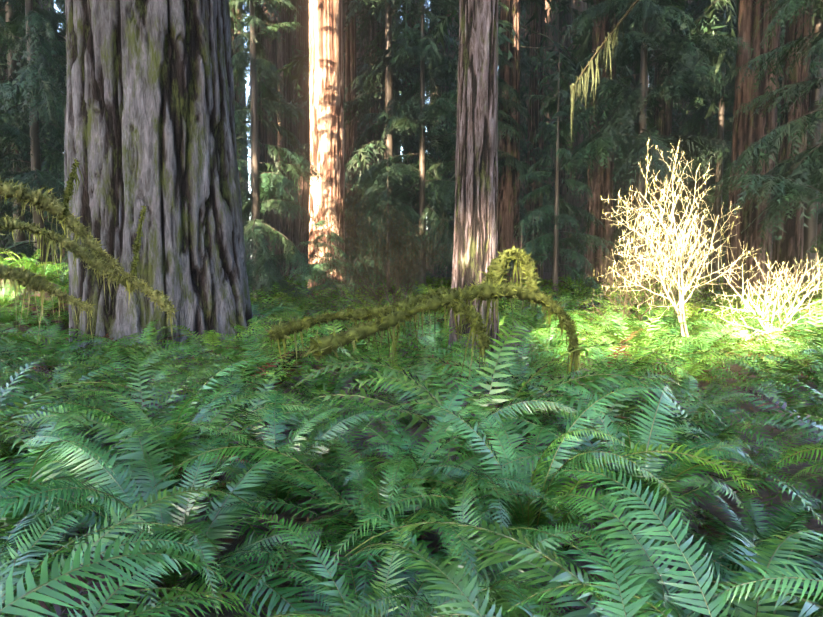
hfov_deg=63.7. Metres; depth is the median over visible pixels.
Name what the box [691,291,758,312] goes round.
sword fern
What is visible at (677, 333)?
sword fern
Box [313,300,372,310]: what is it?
sword fern
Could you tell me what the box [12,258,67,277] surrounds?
sword fern bank
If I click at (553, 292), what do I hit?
sword fern
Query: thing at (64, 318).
sword fern bank
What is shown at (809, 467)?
sword fern
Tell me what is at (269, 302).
sword fern
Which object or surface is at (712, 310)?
sword fern
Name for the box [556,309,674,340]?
sword fern
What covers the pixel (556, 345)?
sword fern
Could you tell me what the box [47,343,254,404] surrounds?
sword fern
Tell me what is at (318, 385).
sword fern
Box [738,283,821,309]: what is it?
sword fern
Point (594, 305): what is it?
sword fern
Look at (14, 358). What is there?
sword fern
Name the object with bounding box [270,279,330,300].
sword fern
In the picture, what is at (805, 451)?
sword fern
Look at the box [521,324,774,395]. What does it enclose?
sword fern
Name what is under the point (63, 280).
sword fern bank
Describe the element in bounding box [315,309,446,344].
sword fern
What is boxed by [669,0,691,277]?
redwood
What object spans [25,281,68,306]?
sword fern bank
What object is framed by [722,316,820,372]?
sword fern
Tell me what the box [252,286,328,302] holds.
sword fern
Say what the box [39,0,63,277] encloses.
redwood
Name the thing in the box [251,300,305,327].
sword fern
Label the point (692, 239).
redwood
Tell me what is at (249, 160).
sky
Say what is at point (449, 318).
sword fern
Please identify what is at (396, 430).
sword fern
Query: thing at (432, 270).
redwood
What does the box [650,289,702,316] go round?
sword fern
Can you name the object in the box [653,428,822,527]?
sword fern
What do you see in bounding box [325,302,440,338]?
sword fern
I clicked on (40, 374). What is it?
sword fern
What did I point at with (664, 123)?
redwood
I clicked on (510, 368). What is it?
sword fern
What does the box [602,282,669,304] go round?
sword fern
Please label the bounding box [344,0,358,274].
redwood
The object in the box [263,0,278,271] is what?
redwood
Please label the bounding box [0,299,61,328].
sword fern bank
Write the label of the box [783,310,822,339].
sword fern
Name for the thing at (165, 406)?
sword fern
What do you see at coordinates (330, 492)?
sword fern
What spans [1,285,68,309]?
sword fern bank
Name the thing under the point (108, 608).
sword fern
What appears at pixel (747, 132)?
redwood
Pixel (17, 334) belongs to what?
sword fern
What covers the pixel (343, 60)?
redwood
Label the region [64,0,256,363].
giant redwood
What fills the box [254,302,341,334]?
sword fern
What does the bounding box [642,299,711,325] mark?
sword fern
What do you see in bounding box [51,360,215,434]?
sword fern
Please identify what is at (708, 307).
sword fern
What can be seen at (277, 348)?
sword fern
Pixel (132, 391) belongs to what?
sword fern
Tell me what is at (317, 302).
sword fern
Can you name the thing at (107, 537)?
sword fern
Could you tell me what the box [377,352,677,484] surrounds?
sword fern
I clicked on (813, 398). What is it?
sword fern
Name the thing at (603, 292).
sword fern
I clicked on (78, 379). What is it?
sword fern
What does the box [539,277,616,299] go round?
sword fern
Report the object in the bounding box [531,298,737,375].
sword fern
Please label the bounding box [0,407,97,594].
sword fern
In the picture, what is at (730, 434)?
sword fern
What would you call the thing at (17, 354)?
sword fern
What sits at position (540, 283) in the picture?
sword fern
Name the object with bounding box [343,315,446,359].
sword fern
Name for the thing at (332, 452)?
sword fern
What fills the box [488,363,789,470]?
sword fern
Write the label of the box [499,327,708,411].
sword fern
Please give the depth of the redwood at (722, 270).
37.73 m
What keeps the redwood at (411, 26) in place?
on the ground
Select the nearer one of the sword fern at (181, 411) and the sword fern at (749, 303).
the sword fern at (181, 411)
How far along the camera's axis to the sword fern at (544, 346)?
8.37 m
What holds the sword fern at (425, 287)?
on the ground
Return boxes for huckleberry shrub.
[597,139,760,336]
[709,247,822,343]
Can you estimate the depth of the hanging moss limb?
11.72 m
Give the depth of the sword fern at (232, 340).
8.81 m
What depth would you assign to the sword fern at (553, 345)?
9.60 m
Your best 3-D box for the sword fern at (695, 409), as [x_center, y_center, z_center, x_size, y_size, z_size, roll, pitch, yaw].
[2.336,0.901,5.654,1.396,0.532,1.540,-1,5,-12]
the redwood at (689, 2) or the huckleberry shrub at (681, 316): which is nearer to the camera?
the huckleberry shrub at (681, 316)
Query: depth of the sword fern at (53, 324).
10.87 m
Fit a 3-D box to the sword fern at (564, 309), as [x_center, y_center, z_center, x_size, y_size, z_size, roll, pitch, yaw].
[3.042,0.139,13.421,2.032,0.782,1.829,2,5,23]
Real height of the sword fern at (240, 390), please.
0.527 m
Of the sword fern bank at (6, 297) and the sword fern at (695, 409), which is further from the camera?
the sword fern bank at (6, 297)
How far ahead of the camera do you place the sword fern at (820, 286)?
25.07 m
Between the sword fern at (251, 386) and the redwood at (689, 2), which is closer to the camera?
the sword fern at (251, 386)
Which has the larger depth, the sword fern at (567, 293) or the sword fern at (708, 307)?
the sword fern at (567, 293)
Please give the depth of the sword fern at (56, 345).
8.36 m
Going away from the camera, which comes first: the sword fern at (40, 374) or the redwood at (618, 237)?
the sword fern at (40, 374)
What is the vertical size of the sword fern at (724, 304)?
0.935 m
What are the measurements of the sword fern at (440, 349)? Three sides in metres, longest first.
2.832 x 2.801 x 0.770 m
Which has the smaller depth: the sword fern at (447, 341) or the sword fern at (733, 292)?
the sword fern at (447, 341)
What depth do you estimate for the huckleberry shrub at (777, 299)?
9.07 m
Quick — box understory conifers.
[0,0,822,308]
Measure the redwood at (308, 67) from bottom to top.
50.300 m
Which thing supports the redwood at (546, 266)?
on the ground
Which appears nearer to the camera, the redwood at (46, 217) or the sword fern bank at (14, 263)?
the sword fern bank at (14, 263)
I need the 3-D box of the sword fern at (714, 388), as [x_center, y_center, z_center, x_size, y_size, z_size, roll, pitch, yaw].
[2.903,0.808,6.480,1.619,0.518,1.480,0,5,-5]
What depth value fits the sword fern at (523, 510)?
3.11 m
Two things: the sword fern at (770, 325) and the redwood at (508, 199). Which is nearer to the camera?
the sword fern at (770, 325)
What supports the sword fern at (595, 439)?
on the ground
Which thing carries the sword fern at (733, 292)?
on the ground
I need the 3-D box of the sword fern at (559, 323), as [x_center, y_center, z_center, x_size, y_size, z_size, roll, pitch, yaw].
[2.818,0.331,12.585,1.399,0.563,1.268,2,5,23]
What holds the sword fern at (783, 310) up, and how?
on the ground
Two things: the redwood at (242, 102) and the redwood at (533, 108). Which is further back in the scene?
the redwood at (242, 102)
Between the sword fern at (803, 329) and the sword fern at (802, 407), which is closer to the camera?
the sword fern at (802, 407)
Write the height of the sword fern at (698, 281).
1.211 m
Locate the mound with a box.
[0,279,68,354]
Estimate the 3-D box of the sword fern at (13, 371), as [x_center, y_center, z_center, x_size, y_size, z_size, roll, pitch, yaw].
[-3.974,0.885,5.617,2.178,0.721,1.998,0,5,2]
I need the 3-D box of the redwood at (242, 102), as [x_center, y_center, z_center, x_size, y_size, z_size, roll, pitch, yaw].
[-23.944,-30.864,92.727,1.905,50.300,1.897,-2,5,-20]
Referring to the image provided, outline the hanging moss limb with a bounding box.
[570,0,638,140]
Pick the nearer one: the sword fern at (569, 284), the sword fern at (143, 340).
the sword fern at (143, 340)
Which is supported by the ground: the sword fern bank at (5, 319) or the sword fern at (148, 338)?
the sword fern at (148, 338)
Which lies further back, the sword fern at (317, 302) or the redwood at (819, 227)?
the redwood at (819, 227)
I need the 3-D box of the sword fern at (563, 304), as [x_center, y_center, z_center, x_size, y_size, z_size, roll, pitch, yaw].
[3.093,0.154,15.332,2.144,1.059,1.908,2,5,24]
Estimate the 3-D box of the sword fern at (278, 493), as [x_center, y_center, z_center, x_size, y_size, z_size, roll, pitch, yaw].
[-0.898,1.023,3.815,2.183,0.876,1.669,-1,5,-7]
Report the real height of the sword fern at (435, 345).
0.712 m
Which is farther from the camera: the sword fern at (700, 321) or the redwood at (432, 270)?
the redwood at (432, 270)
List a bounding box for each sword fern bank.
[0,248,65,283]
[0,256,38,267]
[0,279,39,318]
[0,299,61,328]
[0,300,68,330]
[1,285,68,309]
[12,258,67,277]
[25,263,68,283]
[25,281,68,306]
[36,305,68,337]
[43,268,68,285]
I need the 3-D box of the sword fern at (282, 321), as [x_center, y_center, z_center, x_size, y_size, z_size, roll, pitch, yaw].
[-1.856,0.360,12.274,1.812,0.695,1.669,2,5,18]
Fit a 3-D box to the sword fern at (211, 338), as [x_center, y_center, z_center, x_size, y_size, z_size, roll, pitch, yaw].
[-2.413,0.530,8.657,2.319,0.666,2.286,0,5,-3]
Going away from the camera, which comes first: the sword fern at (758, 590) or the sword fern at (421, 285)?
the sword fern at (758, 590)
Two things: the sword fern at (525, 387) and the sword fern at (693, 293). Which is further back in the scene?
the sword fern at (693, 293)
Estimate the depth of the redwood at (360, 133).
48.12 m
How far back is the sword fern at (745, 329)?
11.39 m
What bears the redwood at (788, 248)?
on the ground
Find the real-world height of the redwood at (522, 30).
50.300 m
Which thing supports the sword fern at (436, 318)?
on the ground
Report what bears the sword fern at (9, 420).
on the ground
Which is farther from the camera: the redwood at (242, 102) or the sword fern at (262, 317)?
the redwood at (242, 102)
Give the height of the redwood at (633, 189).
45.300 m
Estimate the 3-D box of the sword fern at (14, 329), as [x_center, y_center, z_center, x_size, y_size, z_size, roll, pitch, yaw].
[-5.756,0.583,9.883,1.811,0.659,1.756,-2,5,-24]
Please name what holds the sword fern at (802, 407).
on the ground
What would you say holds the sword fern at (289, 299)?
on the ground
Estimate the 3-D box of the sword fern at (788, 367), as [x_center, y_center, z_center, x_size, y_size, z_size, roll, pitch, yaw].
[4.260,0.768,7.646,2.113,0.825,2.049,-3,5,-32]
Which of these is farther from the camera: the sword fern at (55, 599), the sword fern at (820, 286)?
the sword fern at (820, 286)
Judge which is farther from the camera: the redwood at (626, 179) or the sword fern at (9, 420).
the redwood at (626, 179)
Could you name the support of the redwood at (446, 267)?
on the ground
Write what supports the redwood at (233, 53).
on the ground
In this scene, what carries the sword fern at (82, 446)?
on the ground
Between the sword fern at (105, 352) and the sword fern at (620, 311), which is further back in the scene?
the sword fern at (620, 311)
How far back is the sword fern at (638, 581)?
1.71 m
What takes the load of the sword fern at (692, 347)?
on the ground
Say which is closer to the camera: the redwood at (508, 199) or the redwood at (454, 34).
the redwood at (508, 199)
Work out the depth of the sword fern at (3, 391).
4.64 m
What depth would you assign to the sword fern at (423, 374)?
7.14 m
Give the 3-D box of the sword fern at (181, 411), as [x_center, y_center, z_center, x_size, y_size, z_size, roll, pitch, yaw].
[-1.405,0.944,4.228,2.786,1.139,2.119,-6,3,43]
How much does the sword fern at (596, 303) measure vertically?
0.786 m
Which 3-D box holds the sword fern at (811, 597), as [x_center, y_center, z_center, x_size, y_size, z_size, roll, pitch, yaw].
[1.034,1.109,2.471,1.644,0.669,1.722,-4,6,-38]
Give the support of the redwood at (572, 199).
on the ground
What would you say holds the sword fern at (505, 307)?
on the ground
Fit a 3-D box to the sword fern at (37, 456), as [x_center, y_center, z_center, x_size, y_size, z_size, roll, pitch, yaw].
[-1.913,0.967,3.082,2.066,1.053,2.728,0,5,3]
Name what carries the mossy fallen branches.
on the ground
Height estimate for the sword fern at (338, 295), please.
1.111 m
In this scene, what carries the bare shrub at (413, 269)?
on the ground
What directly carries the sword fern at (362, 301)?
on the ground
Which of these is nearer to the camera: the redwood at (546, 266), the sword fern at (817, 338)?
the sword fern at (817, 338)
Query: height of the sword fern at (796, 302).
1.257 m
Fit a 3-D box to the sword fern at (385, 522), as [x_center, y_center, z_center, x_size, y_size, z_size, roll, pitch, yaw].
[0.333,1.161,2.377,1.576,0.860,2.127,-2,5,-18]
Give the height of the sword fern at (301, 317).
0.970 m
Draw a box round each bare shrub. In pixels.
[287,182,452,311]
[577,225,715,329]
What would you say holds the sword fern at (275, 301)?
on the ground
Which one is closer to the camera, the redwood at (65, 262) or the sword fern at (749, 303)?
the sword fern at (749, 303)
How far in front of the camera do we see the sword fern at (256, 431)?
4.43 m
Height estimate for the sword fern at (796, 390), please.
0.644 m
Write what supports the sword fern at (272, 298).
on the ground
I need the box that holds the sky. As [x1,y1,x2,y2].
[54,0,648,255]
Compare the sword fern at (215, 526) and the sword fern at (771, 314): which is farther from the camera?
the sword fern at (771, 314)
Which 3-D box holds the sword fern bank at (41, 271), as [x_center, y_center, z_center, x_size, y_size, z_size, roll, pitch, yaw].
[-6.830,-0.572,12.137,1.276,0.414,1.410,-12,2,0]
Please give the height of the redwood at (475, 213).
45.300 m
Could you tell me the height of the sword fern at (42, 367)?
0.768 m
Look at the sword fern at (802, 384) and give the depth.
5.20 m
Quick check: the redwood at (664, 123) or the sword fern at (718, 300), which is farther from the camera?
the redwood at (664, 123)
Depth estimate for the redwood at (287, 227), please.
44.58 m
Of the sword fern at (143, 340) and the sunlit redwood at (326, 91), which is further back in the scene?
the sunlit redwood at (326, 91)
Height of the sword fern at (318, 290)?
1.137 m
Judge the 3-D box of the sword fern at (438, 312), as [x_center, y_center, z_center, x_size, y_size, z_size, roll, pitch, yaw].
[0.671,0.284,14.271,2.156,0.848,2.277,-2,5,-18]
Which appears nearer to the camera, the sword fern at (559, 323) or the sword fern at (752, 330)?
the sword fern at (752, 330)
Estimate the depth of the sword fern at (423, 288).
19.50 m
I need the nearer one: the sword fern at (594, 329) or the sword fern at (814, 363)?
the sword fern at (814, 363)
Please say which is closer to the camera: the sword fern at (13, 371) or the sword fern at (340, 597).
the sword fern at (340, 597)
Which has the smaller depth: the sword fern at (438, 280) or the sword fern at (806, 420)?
the sword fern at (806, 420)
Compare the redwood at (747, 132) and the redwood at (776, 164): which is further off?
the redwood at (776, 164)
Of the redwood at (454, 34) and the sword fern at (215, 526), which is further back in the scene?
the redwood at (454, 34)
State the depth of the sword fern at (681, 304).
15.28 m
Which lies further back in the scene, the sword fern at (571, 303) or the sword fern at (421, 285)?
the sword fern at (421, 285)
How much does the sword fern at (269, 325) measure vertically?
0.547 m
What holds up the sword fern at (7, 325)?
on the ground
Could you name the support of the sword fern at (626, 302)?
on the ground
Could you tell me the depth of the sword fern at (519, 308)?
14.73 m
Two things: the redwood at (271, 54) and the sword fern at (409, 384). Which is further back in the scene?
the redwood at (271, 54)
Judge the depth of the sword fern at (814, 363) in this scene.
6.93 m
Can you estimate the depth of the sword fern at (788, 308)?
12.79 m
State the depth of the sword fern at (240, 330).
9.38 m
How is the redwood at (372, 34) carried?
on the ground
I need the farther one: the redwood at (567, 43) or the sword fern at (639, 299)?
the redwood at (567, 43)
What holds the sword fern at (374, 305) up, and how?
on the ground
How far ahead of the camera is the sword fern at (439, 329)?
11.18 m
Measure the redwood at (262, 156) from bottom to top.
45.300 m
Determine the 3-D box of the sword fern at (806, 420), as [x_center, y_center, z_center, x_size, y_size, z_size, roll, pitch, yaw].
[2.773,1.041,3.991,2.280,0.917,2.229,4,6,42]
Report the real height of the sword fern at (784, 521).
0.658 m
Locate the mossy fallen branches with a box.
[0,157,582,410]
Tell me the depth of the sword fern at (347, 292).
19.45 m
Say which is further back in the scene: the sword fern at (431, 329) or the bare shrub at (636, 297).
the bare shrub at (636, 297)
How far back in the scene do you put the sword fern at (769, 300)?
16.80 m
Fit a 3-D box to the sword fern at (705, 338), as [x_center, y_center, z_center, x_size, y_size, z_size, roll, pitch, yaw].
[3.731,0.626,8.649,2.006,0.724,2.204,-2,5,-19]
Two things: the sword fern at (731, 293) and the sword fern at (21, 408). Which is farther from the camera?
the sword fern at (731, 293)
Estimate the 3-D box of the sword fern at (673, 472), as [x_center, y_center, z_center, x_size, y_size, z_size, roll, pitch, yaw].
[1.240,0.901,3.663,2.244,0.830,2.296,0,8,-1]
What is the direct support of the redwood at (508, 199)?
on the ground
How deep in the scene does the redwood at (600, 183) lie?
23.48 m
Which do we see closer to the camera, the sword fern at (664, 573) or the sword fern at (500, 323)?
the sword fern at (664, 573)
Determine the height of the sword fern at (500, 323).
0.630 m
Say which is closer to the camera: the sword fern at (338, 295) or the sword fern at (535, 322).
the sword fern at (535, 322)
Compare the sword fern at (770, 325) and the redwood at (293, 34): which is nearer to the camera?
the sword fern at (770, 325)
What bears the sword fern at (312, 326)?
on the ground
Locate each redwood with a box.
[0,82,9,250]
[2,3,32,262]
[21,0,51,279]
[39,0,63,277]
[50,0,67,264]
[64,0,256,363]
[229,0,242,224]
[237,9,246,259]
[254,0,268,271]
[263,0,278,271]
[277,0,296,277]
[291,1,298,261]
[296,0,309,274]
[307,0,309,180]
[308,0,345,295]
[343,6,345,171]
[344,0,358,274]
[356,3,368,264]
[369,2,383,260]
[403,0,418,274]
[427,9,438,275]
[437,6,449,277]
[448,0,499,366]
[449,0,458,271]
[497,0,519,283]
[519,5,525,250]
[520,3,529,274]
[524,0,544,282]
[542,0,558,271]
[550,0,571,278]
[568,0,586,276]
[583,0,617,296]
[583,4,592,273]
[613,8,627,275]
[625,63,630,257]
[627,0,649,285]
[645,49,654,250]
[646,3,673,287]
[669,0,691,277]
[684,0,711,281]
[708,0,734,280]
[723,0,780,305]
[770,23,784,270]
[771,3,812,296]
[806,4,822,291]
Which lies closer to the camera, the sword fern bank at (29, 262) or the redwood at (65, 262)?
the sword fern bank at (29, 262)
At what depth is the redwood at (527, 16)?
50.06 m
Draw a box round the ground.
[0,265,822,616]
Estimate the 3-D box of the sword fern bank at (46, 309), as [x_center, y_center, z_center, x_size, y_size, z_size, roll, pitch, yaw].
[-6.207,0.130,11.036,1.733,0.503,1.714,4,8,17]
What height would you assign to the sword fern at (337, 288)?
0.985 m
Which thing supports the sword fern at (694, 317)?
on the ground
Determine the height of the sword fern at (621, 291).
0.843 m
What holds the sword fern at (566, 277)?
on the ground
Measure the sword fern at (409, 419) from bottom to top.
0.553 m
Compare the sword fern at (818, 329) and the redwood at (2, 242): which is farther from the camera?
the redwood at (2, 242)
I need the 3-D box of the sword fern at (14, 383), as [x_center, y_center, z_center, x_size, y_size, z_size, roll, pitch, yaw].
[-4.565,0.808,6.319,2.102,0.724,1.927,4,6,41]
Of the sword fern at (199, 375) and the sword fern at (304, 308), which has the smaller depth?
the sword fern at (199, 375)
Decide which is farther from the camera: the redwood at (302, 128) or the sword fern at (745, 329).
the redwood at (302, 128)
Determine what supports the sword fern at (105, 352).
on the ground
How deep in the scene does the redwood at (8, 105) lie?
32.65 m
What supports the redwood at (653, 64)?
on the ground
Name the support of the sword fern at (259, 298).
on the ground
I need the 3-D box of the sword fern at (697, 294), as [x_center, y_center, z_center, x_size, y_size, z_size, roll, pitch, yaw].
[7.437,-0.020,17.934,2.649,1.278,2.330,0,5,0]
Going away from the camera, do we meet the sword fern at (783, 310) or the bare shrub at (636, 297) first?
the bare shrub at (636, 297)
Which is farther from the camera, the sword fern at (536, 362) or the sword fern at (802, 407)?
the sword fern at (536, 362)
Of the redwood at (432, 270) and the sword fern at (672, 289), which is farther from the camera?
the redwood at (432, 270)
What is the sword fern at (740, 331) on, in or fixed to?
on the ground
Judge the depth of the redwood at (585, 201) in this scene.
53.43 m
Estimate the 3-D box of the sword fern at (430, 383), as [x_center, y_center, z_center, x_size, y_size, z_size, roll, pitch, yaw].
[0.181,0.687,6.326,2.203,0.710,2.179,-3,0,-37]
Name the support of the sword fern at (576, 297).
on the ground
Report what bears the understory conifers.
on the ground
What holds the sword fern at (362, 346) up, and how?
on the ground
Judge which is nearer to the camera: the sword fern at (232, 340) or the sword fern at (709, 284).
the sword fern at (232, 340)
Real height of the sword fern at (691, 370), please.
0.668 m
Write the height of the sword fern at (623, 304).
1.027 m
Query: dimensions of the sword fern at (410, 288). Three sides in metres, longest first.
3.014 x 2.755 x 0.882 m
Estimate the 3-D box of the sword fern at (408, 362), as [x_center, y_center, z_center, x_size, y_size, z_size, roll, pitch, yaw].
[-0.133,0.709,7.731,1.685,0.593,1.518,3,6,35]
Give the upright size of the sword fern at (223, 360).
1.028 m
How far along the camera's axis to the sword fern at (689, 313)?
13.33 m
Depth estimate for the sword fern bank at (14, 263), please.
11.95 m
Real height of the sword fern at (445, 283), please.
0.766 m
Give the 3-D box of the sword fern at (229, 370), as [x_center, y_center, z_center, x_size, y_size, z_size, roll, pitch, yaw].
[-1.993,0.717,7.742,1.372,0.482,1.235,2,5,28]
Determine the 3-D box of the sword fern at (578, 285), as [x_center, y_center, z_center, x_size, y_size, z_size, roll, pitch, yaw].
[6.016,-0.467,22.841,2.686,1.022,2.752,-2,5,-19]
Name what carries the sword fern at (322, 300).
on the ground
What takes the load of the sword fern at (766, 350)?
on the ground
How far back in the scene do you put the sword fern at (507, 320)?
13.59 m
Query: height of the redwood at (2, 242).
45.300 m
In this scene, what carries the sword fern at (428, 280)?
on the ground
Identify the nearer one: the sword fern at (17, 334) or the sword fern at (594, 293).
the sword fern at (17, 334)
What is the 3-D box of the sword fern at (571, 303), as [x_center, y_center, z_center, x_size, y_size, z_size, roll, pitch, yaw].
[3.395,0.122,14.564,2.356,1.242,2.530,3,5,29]
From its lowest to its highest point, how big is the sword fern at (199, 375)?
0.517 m
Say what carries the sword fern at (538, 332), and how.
on the ground
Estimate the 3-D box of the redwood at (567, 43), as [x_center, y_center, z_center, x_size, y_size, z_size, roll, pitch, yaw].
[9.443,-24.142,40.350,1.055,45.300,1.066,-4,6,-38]
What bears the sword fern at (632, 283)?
on the ground
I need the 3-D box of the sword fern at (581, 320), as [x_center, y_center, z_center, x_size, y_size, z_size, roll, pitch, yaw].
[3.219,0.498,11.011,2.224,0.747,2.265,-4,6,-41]
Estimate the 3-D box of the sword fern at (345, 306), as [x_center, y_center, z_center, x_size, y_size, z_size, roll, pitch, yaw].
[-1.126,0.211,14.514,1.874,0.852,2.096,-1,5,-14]
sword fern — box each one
[0,319,70,391]
[0,323,162,373]
[0,325,100,380]
[0,350,91,382]
[0,351,167,496]
[0,354,59,381]
[0,356,368,577]
[0,358,30,416]
[0,361,107,399]
[0,362,148,408]
[0,365,77,392]
[0,368,96,424]
[0,380,157,489]
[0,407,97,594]
[0,408,177,482]
[0,410,244,616]
[0,417,440,616]
[0,485,294,616]
[0,528,251,616]
[1,310,68,333]
[2,323,75,355]
[2,325,68,362]
[2,347,270,443]
[3,372,192,467]
[5,333,199,387]
[25,555,337,616]
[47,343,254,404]
[48,319,210,376]
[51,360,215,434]
[88,334,209,381]
[100,368,373,521]
[116,388,445,539]
[117,349,341,441]
[129,323,309,374]
[134,349,257,396]
[144,331,391,396]
[150,415,626,614]
[164,318,321,363]
[170,369,357,437]
[183,354,302,384]
[203,323,362,369]
[204,509,547,616]
[208,390,431,507]
[229,330,483,399]
[229,376,658,576]
[234,357,432,436]
[244,309,422,383]
[250,282,327,315]
[250,293,285,305]
[251,292,336,317]
[251,296,305,310]
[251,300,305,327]
[251,330,399,369]
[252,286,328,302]
[252,305,297,333]
[253,310,347,343]
[253,318,299,337]
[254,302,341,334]
[255,306,347,334]
[256,309,320,330]
[257,292,315,314]
[260,301,341,323]
[260,318,725,547]
[261,286,345,312]
[264,281,358,300]
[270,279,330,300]
[272,294,383,314]
[282,474,638,616]
[309,282,352,308]
[312,286,368,307]
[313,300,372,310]
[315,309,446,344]
[316,344,519,413]
[318,301,373,312]
[321,285,375,306]
[321,384,758,615]
[322,349,453,398]
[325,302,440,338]
[335,380,483,437]
[338,295,433,312]
[341,463,822,616]
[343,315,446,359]
[343,316,505,387]
[345,295,392,308]
[349,528,684,616]
[357,332,557,374]
[359,359,485,400]
[374,281,436,294]
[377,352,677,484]
[384,314,448,347]
[385,284,445,297]
[395,281,450,290]
[409,284,431,293]
[409,317,449,342]
[413,312,449,332]
[417,275,439,282]
[417,350,592,423]
[419,307,447,324]
[420,310,507,327]
[430,277,446,287]
[430,278,451,287]
[438,378,822,580]
[448,314,536,337]
[465,370,770,479]
[475,332,591,380]
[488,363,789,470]
[491,329,612,375]
[498,297,602,339]
[498,298,539,314]
[499,299,565,323]
[499,321,604,372]
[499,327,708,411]
[500,309,526,328]
[505,296,591,319]
[506,320,591,346]
[510,531,822,616]
[514,291,584,315]
[516,294,610,324]
[518,281,565,293]
[518,287,618,325]
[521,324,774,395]
[523,330,583,355]
[524,288,609,308]
[524,310,587,334]
[528,314,645,345]
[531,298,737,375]
[531,361,693,411]
[533,313,679,357]
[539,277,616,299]
[544,279,583,290]
[547,271,582,287]
[547,279,612,295]
[547,475,822,614]
[555,290,602,307]
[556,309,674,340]
[558,379,822,521]
[565,294,635,317]
[566,294,628,316]
[572,289,654,304]
[575,290,675,324]
[575,291,685,321]
[579,285,616,307]
[582,300,667,324]
[588,298,766,341]
[595,292,689,309]
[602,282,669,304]
[603,284,660,299]
[604,328,813,400]
[614,277,658,287]
[617,318,728,356]
[617,372,795,454]
[622,326,805,383]
[627,535,822,616]
[629,337,765,404]
[634,278,724,301]
[637,296,719,317]
[639,369,800,425]
[642,285,732,306]
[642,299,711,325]
[643,283,710,296]
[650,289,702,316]
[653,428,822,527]
[659,312,727,333]
[662,321,821,381]
[664,301,736,326]
[673,289,748,313]
[676,342,822,403]
[680,276,719,287]
[681,297,758,315]
[681,297,810,332]
[685,329,822,377]
[686,302,748,325]
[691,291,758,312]
[699,278,722,296]
[700,285,766,304]
[701,290,821,312]
[704,322,810,358]
[705,312,796,339]
[706,297,822,369]
[706,379,822,446]
[708,309,822,346]
[709,443,822,563]
[713,383,822,524]
[716,375,822,477]
[717,346,822,386]
[721,294,794,313]
[721,301,822,319]
[722,301,822,336]
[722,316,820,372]
[723,294,809,312]
[723,369,822,409]
[733,332,822,376]
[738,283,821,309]
[739,337,822,392]
[743,304,821,320]
[754,284,821,312]
[770,280,822,297]
[782,321,822,340]
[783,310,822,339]
[789,370,822,445]
[789,460,822,506]
[815,277,822,293]
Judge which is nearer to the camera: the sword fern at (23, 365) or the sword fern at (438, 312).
the sword fern at (23, 365)
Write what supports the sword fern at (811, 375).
on the ground
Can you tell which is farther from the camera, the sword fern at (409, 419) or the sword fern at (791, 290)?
the sword fern at (791, 290)
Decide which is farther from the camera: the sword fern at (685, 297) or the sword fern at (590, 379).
the sword fern at (685, 297)
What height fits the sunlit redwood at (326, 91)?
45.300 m

